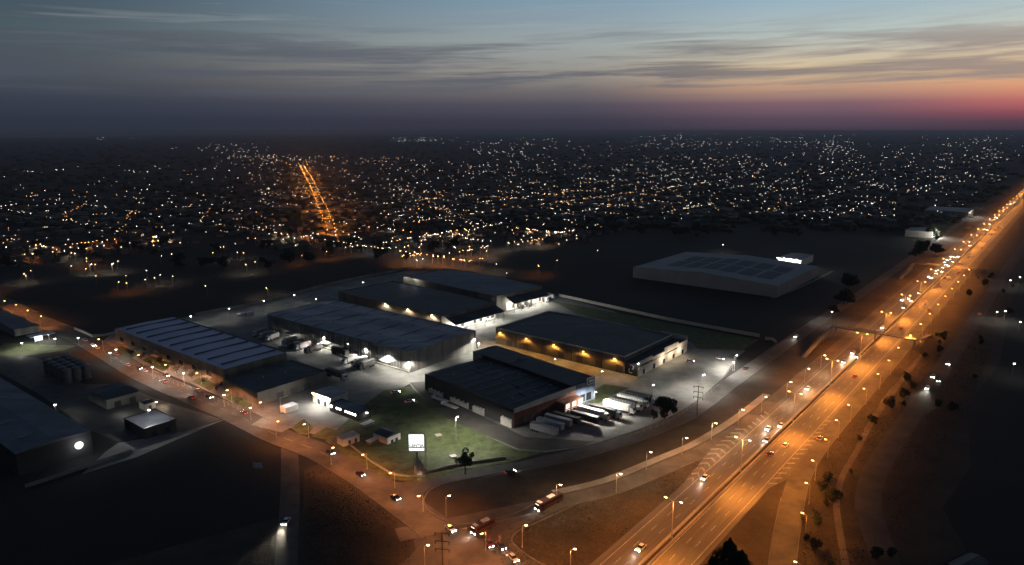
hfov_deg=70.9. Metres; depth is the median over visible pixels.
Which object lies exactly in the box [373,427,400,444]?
gabled shed
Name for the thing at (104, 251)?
town house
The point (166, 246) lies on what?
town house
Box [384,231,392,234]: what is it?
town house
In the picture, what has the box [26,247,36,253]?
town house
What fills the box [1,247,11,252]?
town house
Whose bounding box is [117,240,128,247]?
tree
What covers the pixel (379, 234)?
town house
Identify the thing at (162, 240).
tree
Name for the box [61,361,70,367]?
storage tank
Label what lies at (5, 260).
tree
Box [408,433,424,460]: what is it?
billboard
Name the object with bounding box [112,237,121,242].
town house
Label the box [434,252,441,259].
tree
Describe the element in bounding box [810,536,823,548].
roadside bush
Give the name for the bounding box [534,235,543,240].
town house
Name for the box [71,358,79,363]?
storage tank
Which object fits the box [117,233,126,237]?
town house
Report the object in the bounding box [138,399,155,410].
gate lodge
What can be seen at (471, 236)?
town house
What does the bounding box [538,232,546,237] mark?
town house
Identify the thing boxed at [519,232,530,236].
town house
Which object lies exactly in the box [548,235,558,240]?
town house
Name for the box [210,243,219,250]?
tree
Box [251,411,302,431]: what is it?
forecourt
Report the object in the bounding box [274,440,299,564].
road
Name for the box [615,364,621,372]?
roller door
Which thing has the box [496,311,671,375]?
warehouse
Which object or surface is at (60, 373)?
storage tank
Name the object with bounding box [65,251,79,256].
town house
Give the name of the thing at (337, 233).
town avenue
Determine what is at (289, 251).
tree
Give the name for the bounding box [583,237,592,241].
town house
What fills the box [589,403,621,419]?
semi truck
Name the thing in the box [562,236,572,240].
town house
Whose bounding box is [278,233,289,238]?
town house
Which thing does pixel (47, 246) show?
town house
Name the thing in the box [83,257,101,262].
town house
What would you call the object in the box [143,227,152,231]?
town house
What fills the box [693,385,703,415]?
power pylon
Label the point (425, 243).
town house
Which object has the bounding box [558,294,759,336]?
boundary wall
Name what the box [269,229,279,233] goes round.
town house
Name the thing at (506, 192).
distant town lights
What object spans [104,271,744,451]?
estate paving
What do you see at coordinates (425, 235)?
town house
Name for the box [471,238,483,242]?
town house
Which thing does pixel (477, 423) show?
estate lane
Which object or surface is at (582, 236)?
town house
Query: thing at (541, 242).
town house
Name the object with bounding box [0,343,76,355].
station yard
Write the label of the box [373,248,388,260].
tree
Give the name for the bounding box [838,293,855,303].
tree
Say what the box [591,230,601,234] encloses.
town house
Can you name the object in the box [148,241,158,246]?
town house
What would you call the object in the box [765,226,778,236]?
tree
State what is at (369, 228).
town house
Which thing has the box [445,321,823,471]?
kerb
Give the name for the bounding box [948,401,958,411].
roadside bush
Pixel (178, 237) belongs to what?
town house
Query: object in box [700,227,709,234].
tree
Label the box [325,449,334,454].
car
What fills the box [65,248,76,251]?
town house
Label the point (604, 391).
lawn yard
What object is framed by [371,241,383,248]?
tree
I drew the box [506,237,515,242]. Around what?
town house
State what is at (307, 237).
town house
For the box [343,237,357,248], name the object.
tree
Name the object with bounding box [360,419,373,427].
block
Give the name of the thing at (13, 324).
grey store
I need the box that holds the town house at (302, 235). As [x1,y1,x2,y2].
[300,233,308,238]
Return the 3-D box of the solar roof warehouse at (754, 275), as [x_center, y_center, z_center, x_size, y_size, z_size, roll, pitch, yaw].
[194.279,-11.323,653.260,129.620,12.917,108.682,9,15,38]
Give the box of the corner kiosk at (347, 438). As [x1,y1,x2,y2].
[337,431,359,446]
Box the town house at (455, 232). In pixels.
[449,230,459,234]
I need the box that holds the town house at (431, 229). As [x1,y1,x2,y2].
[425,227,437,230]
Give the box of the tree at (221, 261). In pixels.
[211,255,227,268]
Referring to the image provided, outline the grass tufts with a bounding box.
[306,339,991,564]
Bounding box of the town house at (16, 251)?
[9,248,23,254]
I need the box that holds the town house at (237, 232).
[234,230,242,234]
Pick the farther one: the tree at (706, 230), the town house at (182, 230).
the town house at (182, 230)
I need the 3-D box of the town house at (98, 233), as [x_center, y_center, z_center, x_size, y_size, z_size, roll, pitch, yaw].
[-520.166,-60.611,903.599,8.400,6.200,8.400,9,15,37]
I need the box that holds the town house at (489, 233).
[485,231,494,235]
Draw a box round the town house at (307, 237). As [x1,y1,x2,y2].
[304,235,313,240]
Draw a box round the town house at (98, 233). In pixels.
[93,231,102,236]
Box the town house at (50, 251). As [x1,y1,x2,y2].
[44,249,55,254]
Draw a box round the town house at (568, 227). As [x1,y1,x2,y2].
[564,225,573,229]
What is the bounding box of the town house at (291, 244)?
[285,242,296,246]
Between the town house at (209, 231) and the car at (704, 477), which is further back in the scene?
the town house at (209, 231)
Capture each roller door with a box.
[114,400,120,406]
[129,396,135,402]
[276,391,283,398]
[290,387,297,394]
[304,382,310,389]
[507,339,511,346]
[518,416,523,425]
[523,343,528,350]
[526,413,531,423]
[534,410,539,420]
[540,347,545,354]
[542,408,546,416]
[558,351,563,358]
[576,355,582,363]
[596,360,600,367]
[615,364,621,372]
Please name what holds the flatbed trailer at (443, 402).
on the estate paving at (679, 378)
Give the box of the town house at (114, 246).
[110,243,122,248]
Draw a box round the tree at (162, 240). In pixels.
[158,235,172,244]
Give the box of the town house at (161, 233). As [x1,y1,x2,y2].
[157,232,166,236]
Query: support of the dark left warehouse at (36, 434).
on the ground at (206, 482)
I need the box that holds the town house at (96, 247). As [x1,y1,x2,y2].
[92,244,102,250]
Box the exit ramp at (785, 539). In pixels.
[769,339,913,564]
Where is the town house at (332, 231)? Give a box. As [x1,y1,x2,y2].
[324,229,336,232]
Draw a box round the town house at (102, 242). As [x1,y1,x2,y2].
[92,240,104,244]
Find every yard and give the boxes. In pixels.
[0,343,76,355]
[0,356,219,440]
[587,384,628,403]
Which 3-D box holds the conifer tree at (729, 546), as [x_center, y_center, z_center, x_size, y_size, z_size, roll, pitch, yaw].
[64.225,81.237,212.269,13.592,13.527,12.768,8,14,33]
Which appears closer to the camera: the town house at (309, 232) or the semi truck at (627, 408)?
the semi truck at (627, 408)
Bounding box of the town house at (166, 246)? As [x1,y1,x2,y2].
[160,244,170,248]
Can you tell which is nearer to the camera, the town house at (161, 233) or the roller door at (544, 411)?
the roller door at (544, 411)
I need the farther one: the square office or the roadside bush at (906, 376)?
the roadside bush at (906, 376)
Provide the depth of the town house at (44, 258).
729.10 m
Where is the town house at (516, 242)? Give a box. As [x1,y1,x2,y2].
[508,239,520,244]
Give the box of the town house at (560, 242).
[554,240,565,244]
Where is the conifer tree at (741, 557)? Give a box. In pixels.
[731,549,753,564]
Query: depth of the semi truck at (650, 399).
350.63 m
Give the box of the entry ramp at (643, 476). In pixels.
[395,214,994,540]
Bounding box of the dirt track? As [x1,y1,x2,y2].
[833,355,922,564]
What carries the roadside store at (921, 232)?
on the ground at (206, 482)
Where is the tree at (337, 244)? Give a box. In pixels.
[333,241,341,248]
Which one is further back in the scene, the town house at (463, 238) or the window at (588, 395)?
the town house at (463, 238)
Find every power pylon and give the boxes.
[434,531,449,564]
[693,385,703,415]
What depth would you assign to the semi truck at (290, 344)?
439.59 m
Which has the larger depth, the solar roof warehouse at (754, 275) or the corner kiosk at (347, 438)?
the solar roof warehouse at (754, 275)
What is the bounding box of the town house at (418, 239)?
[414,236,425,240]
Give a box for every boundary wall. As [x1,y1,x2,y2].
[74,327,114,336]
[195,268,404,314]
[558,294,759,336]
[765,337,776,342]
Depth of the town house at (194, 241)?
846.48 m
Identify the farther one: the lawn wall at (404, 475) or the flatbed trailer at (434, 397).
the flatbed trailer at (434, 397)
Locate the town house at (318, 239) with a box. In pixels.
[314,237,323,241]
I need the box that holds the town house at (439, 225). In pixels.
[437,223,445,227]
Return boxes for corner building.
[944,551,991,564]
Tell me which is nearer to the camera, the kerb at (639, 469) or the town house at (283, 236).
the kerb at (639, 469)
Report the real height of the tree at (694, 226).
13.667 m
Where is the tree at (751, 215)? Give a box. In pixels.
[746,213,754,218]
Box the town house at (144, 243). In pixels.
[137,241,148,245]
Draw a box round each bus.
[470,515,494,535]
[534,491,562,511]
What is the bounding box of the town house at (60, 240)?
[54,237,67,242]
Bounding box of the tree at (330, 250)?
[322,246,334,256]
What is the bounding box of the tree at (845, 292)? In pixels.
[833,288,854,303]
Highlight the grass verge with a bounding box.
[107,180,1023,564]
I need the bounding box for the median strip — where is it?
[642,197,1023,564]
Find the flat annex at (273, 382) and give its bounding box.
[223,360,326,404]
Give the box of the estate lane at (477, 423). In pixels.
[410,381,594,450]
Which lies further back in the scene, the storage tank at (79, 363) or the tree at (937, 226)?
the tree at (937, 226)
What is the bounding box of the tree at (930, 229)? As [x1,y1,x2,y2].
[925,227,936,231]
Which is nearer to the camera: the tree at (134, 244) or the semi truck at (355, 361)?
the semi truck at (355, 361)
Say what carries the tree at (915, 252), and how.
on the grass verge
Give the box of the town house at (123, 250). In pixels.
[117,247,128,254]
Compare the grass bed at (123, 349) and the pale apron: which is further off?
the grass bed at (123, 349)
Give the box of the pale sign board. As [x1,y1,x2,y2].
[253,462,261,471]
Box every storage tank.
[43,358,51,373]
[47,360,56,375]
[52,356,60,360]
[52,363,60,378]
[57,358,65,364]
[57,365,65,380]
[61,354,69,359]
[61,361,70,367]
[62,368,72,383]
[66,356,74,361]
[66,363,75,377]
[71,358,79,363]
[72,365,82,380]
[76,360,84,372]
[81,363,91,378]
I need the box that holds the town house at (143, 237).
[136,235,150,239]
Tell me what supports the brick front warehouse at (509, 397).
on the estate paving at (679, 378)
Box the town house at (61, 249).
[58,246,68,252]
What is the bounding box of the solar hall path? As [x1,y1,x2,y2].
[771,271,833,297]
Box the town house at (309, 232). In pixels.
[302,230,313,234]
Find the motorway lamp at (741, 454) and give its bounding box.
[735,436,750,471]
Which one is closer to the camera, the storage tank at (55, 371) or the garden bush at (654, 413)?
the garden bush at (654, 413)
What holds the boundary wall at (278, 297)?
on the ground at (206, 482)
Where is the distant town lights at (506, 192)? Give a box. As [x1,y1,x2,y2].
[11,137,996,241]
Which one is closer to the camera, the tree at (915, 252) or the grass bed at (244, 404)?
the grass bed at (244, 404)
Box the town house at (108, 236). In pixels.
[103,234,115,238]
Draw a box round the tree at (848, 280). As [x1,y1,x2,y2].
[841,273,859,288]
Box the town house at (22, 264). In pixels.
[17,261,28,266]
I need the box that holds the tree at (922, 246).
[913,243,924,249]
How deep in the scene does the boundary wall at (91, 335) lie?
467.92 m
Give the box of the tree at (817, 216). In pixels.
[812,214,822,219]
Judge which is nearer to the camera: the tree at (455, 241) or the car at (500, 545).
the car at (500, 545)
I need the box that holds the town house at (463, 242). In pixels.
[459,239,470,244]
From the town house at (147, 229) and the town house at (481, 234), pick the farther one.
the town house at (147, 229)
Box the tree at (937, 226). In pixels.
[929,224,942,228]
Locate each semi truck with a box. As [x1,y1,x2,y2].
[252,327,266,336]
[258,330,274,338]
[265,332,278,341]
[281,336,296,345]
[286,338,303,348]
[294,340,310,350]
[304,343,321,353]
[325,367,347,380]
[341,354,356,364]
[351,355,367,366]
[357,358,375,370]
[524,301,531,306]
[546,293,554,298]
[577,404,609,420]
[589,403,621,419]
[603,398,635,414]
[610,395,642,411]
[617,393,648,408]
[625,390,655,405]
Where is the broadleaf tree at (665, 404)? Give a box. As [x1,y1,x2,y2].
[654,396,677,418]
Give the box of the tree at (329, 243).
[326,240,335,246]
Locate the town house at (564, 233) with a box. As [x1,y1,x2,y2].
[560,231,572,235]
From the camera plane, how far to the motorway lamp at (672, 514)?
232.57 m
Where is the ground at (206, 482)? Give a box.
[0,134,1023,564]
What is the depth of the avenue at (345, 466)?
341.67 m
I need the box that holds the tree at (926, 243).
[916,240,930,249]
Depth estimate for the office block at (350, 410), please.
334.12 m
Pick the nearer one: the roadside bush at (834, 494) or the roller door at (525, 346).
the roadside bush at (834, 494)
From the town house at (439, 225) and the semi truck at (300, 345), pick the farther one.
the town house at (439, 225)
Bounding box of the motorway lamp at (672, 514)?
[664,496,682,538]
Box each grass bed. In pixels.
[114,345,136,358]
[143,356,170,370]
[193,377,216,390]
[226,394,251,408]
[291,419,312,434]
[312,427,341,440]
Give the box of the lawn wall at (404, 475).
[349,443,505,476]
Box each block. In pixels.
[329,398,370,421]
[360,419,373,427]
[366,437,378,444]
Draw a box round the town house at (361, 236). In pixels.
[355,235,364,239]
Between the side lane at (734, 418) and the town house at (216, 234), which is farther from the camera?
the town house at (216, 234)
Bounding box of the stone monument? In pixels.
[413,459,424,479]
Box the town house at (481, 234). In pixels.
[475,232,486,236]
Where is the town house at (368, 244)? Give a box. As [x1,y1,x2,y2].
[365,242,377,246]
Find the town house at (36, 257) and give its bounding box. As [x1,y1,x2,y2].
[34,254,52,259]
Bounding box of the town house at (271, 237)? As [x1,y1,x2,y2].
[267,235,275,239]
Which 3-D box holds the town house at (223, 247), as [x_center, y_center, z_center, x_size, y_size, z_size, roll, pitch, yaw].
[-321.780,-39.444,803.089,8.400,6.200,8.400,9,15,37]
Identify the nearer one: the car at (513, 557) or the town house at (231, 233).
the car at (513, 557)
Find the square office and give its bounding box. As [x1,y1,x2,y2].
[123,409,176,438]
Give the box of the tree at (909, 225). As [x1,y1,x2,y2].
[906,221,918,227]
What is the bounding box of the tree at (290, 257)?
[279,252,294,262]
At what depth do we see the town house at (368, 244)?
824.89 m
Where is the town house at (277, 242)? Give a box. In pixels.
[271,239,280,244]
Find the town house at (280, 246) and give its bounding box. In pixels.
[273,244,288,249]
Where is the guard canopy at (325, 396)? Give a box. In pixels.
[312,386,347,407]
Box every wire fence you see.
[105,354,242,409]
[630,361,735,435]
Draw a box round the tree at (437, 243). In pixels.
[431,240,441,250]
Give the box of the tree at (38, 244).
[29,239,44,249]
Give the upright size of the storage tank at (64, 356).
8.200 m
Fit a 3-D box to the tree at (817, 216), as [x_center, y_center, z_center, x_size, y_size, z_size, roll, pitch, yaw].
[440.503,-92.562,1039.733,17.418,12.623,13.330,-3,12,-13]
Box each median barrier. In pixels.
[638,199,1020,564]
[646,208,1012,564]
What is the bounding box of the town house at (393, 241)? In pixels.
[386,239,395,244]
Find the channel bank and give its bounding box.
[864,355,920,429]
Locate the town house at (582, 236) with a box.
[577,234,585,239]
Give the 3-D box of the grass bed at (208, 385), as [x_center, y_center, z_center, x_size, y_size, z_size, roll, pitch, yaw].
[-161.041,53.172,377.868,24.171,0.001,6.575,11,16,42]
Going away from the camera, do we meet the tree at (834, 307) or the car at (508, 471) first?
the car at (508, 471)
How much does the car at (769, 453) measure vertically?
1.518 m
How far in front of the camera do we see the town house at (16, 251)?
777.04 m
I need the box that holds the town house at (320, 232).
[314,230,324,234]
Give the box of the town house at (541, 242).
[535,240,544,244]
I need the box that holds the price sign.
[34,335,42,345]
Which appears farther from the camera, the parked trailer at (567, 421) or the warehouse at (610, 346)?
the warehouse at (610, 346)
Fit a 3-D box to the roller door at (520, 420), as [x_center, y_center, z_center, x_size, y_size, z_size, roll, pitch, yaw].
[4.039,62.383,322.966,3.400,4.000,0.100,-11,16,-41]
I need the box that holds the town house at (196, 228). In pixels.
[193,227,201,230]
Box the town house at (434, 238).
[429,237,438,242]
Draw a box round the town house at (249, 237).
[244,235,258,239]
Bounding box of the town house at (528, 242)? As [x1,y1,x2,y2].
[523,240,533,244]
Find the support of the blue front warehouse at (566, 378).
on the estate paving at (679, 378)
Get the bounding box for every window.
[165,426,170,432]
[586,392,590,399]
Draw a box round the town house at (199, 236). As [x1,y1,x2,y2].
[196,234,204,238]
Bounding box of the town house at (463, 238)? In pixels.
[458,236,471,240]
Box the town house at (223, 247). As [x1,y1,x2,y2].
[219,244,228,250]
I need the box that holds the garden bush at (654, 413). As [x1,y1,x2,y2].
[651,409,657,418]
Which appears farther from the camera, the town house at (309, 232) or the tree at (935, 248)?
the town house at (309, 232)
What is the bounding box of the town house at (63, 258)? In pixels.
[56,254,68,261]
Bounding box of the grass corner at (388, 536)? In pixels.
[301,464,415,564]
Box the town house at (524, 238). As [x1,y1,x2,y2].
[519,237,528,242]
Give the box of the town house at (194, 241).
[189,239,199,243]
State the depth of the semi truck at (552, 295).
568.10 m
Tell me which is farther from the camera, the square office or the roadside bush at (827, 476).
the square office
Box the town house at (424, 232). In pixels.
[421,230,429,235]
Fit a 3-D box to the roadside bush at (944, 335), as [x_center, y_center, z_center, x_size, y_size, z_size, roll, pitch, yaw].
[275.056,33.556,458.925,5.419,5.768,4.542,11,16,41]
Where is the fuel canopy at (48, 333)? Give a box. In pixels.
[26,331,55,341]
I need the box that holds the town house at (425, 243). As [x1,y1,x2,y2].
[417,240,428,245]
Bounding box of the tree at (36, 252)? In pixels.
[30,248,43,255]
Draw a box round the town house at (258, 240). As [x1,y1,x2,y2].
[253,238,263,243]
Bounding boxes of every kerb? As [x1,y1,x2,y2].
[0,295,422,537]
[400,366,824,541]
[423,465,533,524]
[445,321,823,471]
[510,502,578,564]
[768,341,916,564]
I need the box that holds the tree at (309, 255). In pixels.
[302,251,315,262]
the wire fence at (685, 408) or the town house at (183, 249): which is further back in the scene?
the town house at (183, 249)
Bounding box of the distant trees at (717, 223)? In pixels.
[0,135,1023,231]
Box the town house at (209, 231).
[203,229,215,232]
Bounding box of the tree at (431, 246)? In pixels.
[427,243,437,251]
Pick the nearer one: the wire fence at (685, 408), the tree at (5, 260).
the wire fence at (685, 408)
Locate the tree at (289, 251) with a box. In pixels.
[280,249,295,260]
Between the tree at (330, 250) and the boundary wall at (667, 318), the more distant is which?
the tree at (330, 250)
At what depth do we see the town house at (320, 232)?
921.05 m
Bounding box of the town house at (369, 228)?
[365,226,373,231]
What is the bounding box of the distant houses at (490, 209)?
[0,133,1023,245]
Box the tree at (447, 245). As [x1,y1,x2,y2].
[444,242,454,248]
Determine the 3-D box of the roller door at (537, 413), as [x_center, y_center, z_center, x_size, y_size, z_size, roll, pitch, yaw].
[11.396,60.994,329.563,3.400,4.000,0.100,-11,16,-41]
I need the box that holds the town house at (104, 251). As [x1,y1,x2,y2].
[99,248,110,254]
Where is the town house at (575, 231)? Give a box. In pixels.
[571,229,581,233]
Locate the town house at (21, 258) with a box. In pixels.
[12,256,28,262]
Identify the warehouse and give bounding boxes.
[0,378,131,487]
[114,316,286,385]
[267,299,475,372]
[338,281,504,327]
[403,268,548,312]
[425,358,583,427]
[473,345,594,401]
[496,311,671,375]
[633,252,817,297]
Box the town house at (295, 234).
[292,232,300,237]
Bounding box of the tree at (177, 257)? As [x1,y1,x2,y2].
[169,253,183,261]
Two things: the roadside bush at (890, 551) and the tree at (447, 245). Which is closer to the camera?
the roadside bush at (890, 551)
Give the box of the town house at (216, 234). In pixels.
[213,232,223,237]
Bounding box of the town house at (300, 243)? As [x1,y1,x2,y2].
[294,241,308,245]
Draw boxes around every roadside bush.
[800,514,805,520]
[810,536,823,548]
[811,509,822,524]
[816,481,828,491]
[822,471,832,481]
[823,497,828,504]
[828,488,843,501]
[870,546,884,559]
[883,395,895,407]
[886,547,896,556]
[899,387,910,397]
[903,371,910,380]
[907,379,916,388]
[934,399,943,406]
[938,331,947,339]
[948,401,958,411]
[966,289,972,295]
[1005,307,1013,313]
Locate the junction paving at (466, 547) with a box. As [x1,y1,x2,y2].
[378,476,578,564]
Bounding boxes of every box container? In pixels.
[236,312,245,317]
[245,311,253,315]
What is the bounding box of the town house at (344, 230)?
[340,229,352,232]
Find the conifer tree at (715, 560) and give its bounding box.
[703,555,722,564]
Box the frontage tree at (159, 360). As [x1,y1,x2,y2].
[156,355,162,363]
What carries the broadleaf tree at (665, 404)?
on the estate paving at (679, 378)
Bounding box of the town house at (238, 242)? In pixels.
[232,239,244,244]
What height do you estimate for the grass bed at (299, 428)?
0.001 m
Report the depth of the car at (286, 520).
242.29 m
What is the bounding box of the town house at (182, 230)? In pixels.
[178,228,188,232]
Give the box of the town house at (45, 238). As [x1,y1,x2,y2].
[35,236,50,240]
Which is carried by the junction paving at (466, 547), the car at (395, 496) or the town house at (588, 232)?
the car at (395, 496)
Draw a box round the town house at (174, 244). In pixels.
[168,242,181,247]
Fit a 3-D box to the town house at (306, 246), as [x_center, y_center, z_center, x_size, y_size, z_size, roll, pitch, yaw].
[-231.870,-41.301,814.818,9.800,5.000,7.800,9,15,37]
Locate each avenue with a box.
[0,296,445,525]
[297,164,343,243]
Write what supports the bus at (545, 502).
on the junction paving at (466, 547)
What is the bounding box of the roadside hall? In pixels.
[923,206,973,217]
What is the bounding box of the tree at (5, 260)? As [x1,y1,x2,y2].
[0,255,15,268]
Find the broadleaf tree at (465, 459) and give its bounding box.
[455,447,473,473]
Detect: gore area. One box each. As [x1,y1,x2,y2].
[681,424,751,485]
[770,412,839,487]
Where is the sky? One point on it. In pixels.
(67, 66)
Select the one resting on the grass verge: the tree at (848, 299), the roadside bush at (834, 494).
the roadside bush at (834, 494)
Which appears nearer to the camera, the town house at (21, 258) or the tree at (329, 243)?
the town house at (21, 258)
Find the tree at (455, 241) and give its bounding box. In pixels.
[447,237,459,246]
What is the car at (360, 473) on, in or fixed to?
on the avenue at (345, 466)
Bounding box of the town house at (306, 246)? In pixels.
[302,244,312,248]
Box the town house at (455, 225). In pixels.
[450,223,458,227]
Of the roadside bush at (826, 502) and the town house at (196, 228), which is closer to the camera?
the roadside bush at (826, 502)
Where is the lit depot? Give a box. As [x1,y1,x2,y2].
[778,253,812,263]
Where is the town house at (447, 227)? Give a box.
[444,226,451,229]
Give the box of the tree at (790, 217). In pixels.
[787,214,797,220]
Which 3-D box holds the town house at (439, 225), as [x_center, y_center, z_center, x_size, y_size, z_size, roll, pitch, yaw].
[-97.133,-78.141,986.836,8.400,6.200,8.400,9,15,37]
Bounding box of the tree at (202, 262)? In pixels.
[197,257,211,268]
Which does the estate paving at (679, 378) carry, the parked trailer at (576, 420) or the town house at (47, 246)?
the parked trailer at (576, 420)
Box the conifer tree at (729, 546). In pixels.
[708,537,746,564]
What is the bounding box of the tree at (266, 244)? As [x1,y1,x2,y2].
[261,240,273,250]
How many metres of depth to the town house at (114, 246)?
811.43 m
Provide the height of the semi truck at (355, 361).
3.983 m
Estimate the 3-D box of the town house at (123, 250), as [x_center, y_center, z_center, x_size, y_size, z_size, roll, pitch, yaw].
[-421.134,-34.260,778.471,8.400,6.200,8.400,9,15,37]
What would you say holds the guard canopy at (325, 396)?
on the estate paving at (679, 378)
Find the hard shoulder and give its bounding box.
[906,207,1023,339]
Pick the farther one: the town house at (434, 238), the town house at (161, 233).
the town house at (161, 233)
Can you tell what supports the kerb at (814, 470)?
on the grass verge
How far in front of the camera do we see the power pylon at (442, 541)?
212.75 m
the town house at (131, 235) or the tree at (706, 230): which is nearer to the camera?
the town house at (131, 235)
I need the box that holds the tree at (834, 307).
[827,304,839,313]
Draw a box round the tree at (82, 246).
[78,242,90,251]
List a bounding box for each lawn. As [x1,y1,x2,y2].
[325,386,541,481]
[553,301,757,350]
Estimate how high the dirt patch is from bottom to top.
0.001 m
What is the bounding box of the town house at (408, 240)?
[405,238,413,242]
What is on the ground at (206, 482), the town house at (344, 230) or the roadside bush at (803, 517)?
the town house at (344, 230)
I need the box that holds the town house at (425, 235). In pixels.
[423,233,432,238]
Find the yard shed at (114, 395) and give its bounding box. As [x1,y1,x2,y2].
[87,382,140,409]
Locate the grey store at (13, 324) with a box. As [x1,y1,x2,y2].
[0,310,38,336]
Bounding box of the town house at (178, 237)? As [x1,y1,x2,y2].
[172,235,181,240]
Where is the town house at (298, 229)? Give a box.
[294,226,302,231]
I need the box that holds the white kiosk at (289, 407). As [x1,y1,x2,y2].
[279,396,297,412]
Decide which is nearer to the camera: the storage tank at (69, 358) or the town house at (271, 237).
the storage tank at (69, 358)
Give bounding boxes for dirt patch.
[400,536,447,564]
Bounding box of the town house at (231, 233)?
[225,231,234,235]
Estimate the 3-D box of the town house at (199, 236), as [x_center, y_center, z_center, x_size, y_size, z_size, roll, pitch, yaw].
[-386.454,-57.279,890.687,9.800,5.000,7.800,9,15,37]
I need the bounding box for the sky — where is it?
[0,0,1023,133]
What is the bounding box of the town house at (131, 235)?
[126,232,135,238]
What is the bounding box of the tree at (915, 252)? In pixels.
[908,247,921,257]
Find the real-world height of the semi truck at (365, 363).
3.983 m
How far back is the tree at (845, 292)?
549.96 m
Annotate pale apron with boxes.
[82,420,221,473]
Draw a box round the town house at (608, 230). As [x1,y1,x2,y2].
[604,228,612,232]
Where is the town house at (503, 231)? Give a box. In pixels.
[499,229,506,233]
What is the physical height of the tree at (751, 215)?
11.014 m
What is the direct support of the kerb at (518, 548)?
on the grass verge
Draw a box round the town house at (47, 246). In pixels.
[43,243,50,248]
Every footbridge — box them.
[801,324,931,357]
[899,262,984,278]
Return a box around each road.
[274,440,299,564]
[855,239,1023,564]
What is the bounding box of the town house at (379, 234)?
[376,232,384,237]
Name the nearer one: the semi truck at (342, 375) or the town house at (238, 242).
the semi truck at (342, 375)
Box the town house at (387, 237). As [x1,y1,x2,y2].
[382,235,393,238]
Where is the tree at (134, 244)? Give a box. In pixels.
[130,241,140,247]
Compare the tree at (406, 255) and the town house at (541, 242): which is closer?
the tree at (406, 255)
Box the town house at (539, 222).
[536,220,543,224]
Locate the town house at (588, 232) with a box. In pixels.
[583,230,590,235]
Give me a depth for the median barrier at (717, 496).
308.05 m
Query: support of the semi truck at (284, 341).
on the estate paving at (679, 378)
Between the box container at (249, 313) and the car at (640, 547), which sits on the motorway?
the car at (640, 547)
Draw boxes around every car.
[281,517,290,525]
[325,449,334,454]
[355,470,364,476]
[390,493,400,500]
[445,524,455,532]
[485,538,493,547]
[496,541,506,549]
[504,469,515,474]
[507,553,518,562]
[635,543,645,551]
[700,474,708,480]
[766,451,773,456]
[782,442,788,447]
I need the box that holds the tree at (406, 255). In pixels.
[403,252,412,258]
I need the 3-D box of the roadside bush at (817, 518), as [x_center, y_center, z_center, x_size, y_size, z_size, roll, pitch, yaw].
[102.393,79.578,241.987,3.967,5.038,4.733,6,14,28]
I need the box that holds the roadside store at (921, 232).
[905,227,937,237]
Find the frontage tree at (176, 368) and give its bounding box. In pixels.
[173,365,181,372]
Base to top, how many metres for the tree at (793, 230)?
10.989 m
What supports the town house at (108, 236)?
on the ground at (206, 482)
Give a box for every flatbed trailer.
[431,394,448,401]
[441,400,458,409]
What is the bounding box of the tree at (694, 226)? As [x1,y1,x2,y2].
[688,221,701,231]
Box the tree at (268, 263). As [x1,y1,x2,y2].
[264,260,275,268]
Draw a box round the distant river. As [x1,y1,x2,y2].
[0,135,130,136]
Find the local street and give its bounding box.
[403,208,982,485]
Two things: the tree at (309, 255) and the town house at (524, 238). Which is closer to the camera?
the tree at (309, 255)
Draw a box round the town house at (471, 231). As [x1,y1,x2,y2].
[466,230,478,233]
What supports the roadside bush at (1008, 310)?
on the grass verge
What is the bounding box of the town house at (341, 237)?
[338,235,347,240]
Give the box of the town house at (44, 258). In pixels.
[39,255,50,262]
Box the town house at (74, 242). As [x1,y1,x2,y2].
[70,240,83,245]
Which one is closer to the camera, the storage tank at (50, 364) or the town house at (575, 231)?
the storage tank at (50, 364)
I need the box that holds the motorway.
[590,190,1023,564]
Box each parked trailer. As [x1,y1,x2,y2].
[331,346,348,356]
[530,421,558,435]
[536,416,564,430]
[544,412,572,426]
[552,410,579,424]
[571,409,598,423]
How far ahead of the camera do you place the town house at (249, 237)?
884.54 m
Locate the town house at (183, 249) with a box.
[178,246,188,251]
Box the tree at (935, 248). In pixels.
[929,243,944,254]
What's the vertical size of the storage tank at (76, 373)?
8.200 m
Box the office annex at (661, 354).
[625,331,687,376]
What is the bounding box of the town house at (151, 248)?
[148,246,162,250]
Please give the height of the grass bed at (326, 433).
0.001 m
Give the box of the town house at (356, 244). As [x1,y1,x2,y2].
[348,242,360,246]
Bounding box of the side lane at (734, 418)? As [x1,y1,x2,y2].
[552,393,768,492]
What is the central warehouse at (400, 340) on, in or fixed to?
on the estate paving at (679, 378)
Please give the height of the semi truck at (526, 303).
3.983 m
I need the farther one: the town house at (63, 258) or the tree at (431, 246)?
the tree at (431, 246)
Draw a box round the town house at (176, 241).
[168,240,181,243]
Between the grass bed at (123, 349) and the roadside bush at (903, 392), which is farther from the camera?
the grass bed at (123, 349)
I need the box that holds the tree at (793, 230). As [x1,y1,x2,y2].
[789,227,800,233]
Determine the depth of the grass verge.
276.43 m
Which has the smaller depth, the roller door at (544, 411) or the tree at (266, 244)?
the roller door at (544, 411)
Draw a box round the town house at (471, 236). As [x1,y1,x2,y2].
[465,234,475,237]

